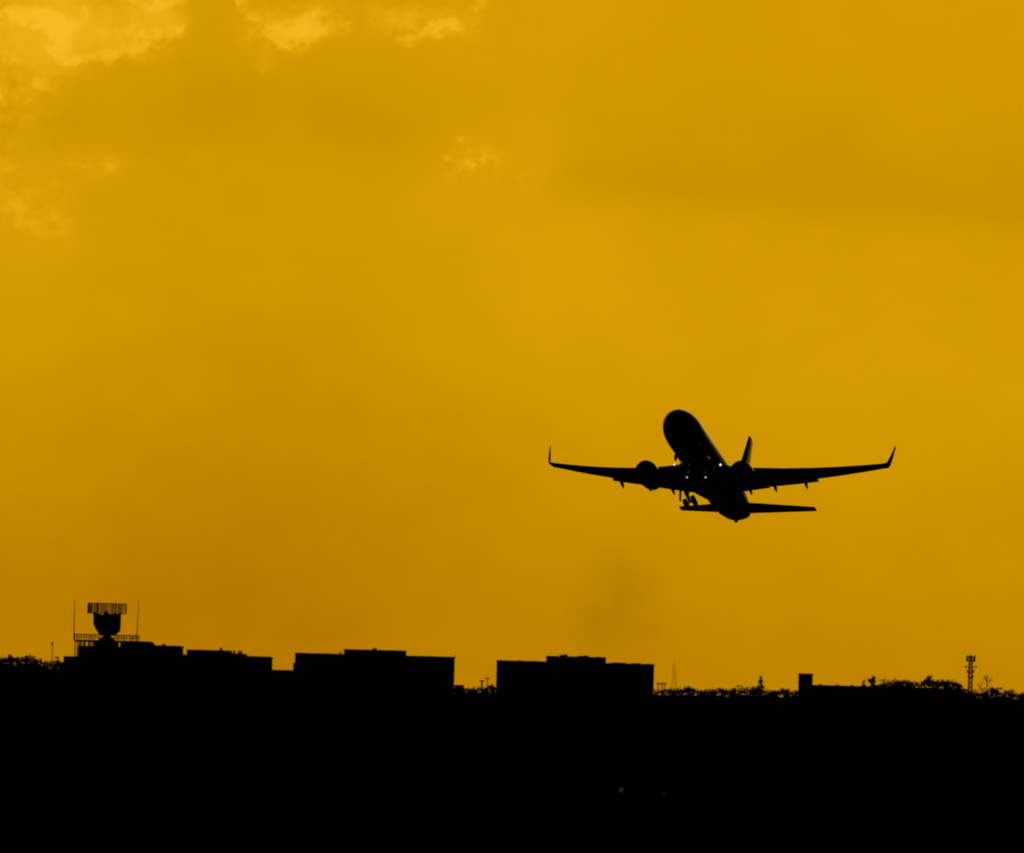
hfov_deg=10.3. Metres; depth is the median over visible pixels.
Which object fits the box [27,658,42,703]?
tree
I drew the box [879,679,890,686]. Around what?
tree
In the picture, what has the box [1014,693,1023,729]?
tree
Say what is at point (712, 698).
tree
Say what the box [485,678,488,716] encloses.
floodlight pole
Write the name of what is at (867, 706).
building
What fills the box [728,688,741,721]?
tree
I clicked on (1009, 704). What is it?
tree
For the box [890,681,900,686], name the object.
tree
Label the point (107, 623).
radar antenna
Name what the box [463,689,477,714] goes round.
tree
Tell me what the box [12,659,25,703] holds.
tree
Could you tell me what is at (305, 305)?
sky
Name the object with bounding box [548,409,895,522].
airliner
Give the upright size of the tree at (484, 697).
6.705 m
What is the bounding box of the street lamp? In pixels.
[50,642,53,705]
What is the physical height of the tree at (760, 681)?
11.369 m
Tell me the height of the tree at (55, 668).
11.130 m
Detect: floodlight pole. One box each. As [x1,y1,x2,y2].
[479,680,483,716]
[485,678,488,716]
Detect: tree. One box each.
[0,658,8,702]
[2,654,17,703]
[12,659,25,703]
[17,655,35,703]
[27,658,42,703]
[38,662,50,703]
[52,657,62,704]
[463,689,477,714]
[480,687,490,715]
[487,684,495,715]
[666,690,681,719]
[682,686,698,719]
[696,690,707,720]
[707,689,718,720]
[716,688,729,720]
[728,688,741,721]
[740,686,769,721]
[756,676,763,721]
[762,690,780,722]
[780,688,790,722]
[789,693,797,722]
[867,675,878,685]
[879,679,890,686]
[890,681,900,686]
[900,679,917,686]
[922,675,934,687]
[932,681,942,687]
[937,679,956,705]
[950,683,967,727]
[961,689,978,727]
[978,675,994,728]
[978,691,992,728]
[989,687,1003,728]
[1002,689,1016,728]
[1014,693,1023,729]
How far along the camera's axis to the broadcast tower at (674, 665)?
6992.84 m
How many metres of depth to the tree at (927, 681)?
1332.21 m
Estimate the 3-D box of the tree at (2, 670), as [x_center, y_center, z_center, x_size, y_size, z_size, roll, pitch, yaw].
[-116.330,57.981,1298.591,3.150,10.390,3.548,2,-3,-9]
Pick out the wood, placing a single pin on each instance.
(978, 719)
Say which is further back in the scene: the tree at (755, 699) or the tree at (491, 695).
the tree at (755, 699)
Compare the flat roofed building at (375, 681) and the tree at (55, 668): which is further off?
the tree at (55, 668)
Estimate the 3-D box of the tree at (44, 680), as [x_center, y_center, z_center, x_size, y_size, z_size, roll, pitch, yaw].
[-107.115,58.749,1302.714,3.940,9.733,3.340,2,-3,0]
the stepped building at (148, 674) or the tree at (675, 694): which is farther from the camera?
the tree at (675, 694)
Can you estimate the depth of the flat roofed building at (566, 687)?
1168.77 m
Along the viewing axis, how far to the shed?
1196.65 m
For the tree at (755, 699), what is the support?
on the ground
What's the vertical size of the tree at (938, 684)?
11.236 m
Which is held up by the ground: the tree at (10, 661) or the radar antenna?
the tree at (10, 661)
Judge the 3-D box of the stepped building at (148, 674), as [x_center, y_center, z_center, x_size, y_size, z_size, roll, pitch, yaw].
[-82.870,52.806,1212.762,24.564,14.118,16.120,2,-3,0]
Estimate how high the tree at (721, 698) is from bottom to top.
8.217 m
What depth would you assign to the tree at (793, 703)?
1392.12 m
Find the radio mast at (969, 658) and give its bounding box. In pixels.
[965,655,976,727]
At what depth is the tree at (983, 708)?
1341.21 m
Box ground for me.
[0,702,1023,852]
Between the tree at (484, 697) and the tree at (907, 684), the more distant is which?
the tree at (907, 684)
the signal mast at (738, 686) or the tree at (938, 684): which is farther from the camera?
the signal mast at (738, 686)
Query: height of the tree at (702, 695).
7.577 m
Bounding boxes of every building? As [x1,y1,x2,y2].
[62,641,183,708]
[175,648,272,710]
[292,648,455,715]
[495,654,654,721]
[797,673,951,728]
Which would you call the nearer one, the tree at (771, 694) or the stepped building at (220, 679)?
the stepped building at (220, 679)
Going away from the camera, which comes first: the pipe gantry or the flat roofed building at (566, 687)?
the flat roofed building at (566, 687)
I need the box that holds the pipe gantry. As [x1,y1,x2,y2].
[656,683,666,721]
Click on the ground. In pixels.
(78, 779)
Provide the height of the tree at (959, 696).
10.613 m
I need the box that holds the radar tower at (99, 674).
[73,600,139,706]
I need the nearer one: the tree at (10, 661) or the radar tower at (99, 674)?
the radar tower at (99, 674)
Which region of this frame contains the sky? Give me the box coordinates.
[0,0,1023,699]
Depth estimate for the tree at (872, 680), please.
1330.51 m
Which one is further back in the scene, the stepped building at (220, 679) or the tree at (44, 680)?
the tree at (44, 680)
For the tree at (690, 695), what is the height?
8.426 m
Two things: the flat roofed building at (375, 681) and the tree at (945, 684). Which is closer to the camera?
the flat roofed building at (375, 681)
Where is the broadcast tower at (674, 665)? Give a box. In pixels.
[671,657,676,687]
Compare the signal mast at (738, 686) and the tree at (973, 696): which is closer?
the tree at (973, 696)
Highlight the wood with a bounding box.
[0,656,1023,728]
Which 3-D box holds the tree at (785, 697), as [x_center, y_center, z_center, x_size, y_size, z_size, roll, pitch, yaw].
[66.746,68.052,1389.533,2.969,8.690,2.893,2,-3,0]
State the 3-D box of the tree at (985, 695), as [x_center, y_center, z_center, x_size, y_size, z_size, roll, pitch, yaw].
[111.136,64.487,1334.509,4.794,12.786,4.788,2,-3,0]
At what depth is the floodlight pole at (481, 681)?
1213.49 m
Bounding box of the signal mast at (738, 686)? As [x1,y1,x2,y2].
[735,685,740,721]
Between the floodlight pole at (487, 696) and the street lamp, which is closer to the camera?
the street lamp
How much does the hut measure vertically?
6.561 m
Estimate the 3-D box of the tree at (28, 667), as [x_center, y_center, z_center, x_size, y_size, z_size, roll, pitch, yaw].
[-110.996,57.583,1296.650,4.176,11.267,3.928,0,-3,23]
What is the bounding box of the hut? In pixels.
[454,685,463,716]
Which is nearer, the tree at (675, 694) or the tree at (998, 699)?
the tree at (998, 699)
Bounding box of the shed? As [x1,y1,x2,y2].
[269,670,292,711]
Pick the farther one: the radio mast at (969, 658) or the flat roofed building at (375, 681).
the radio mast at (969, 658)
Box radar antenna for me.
[87,603,126,640]

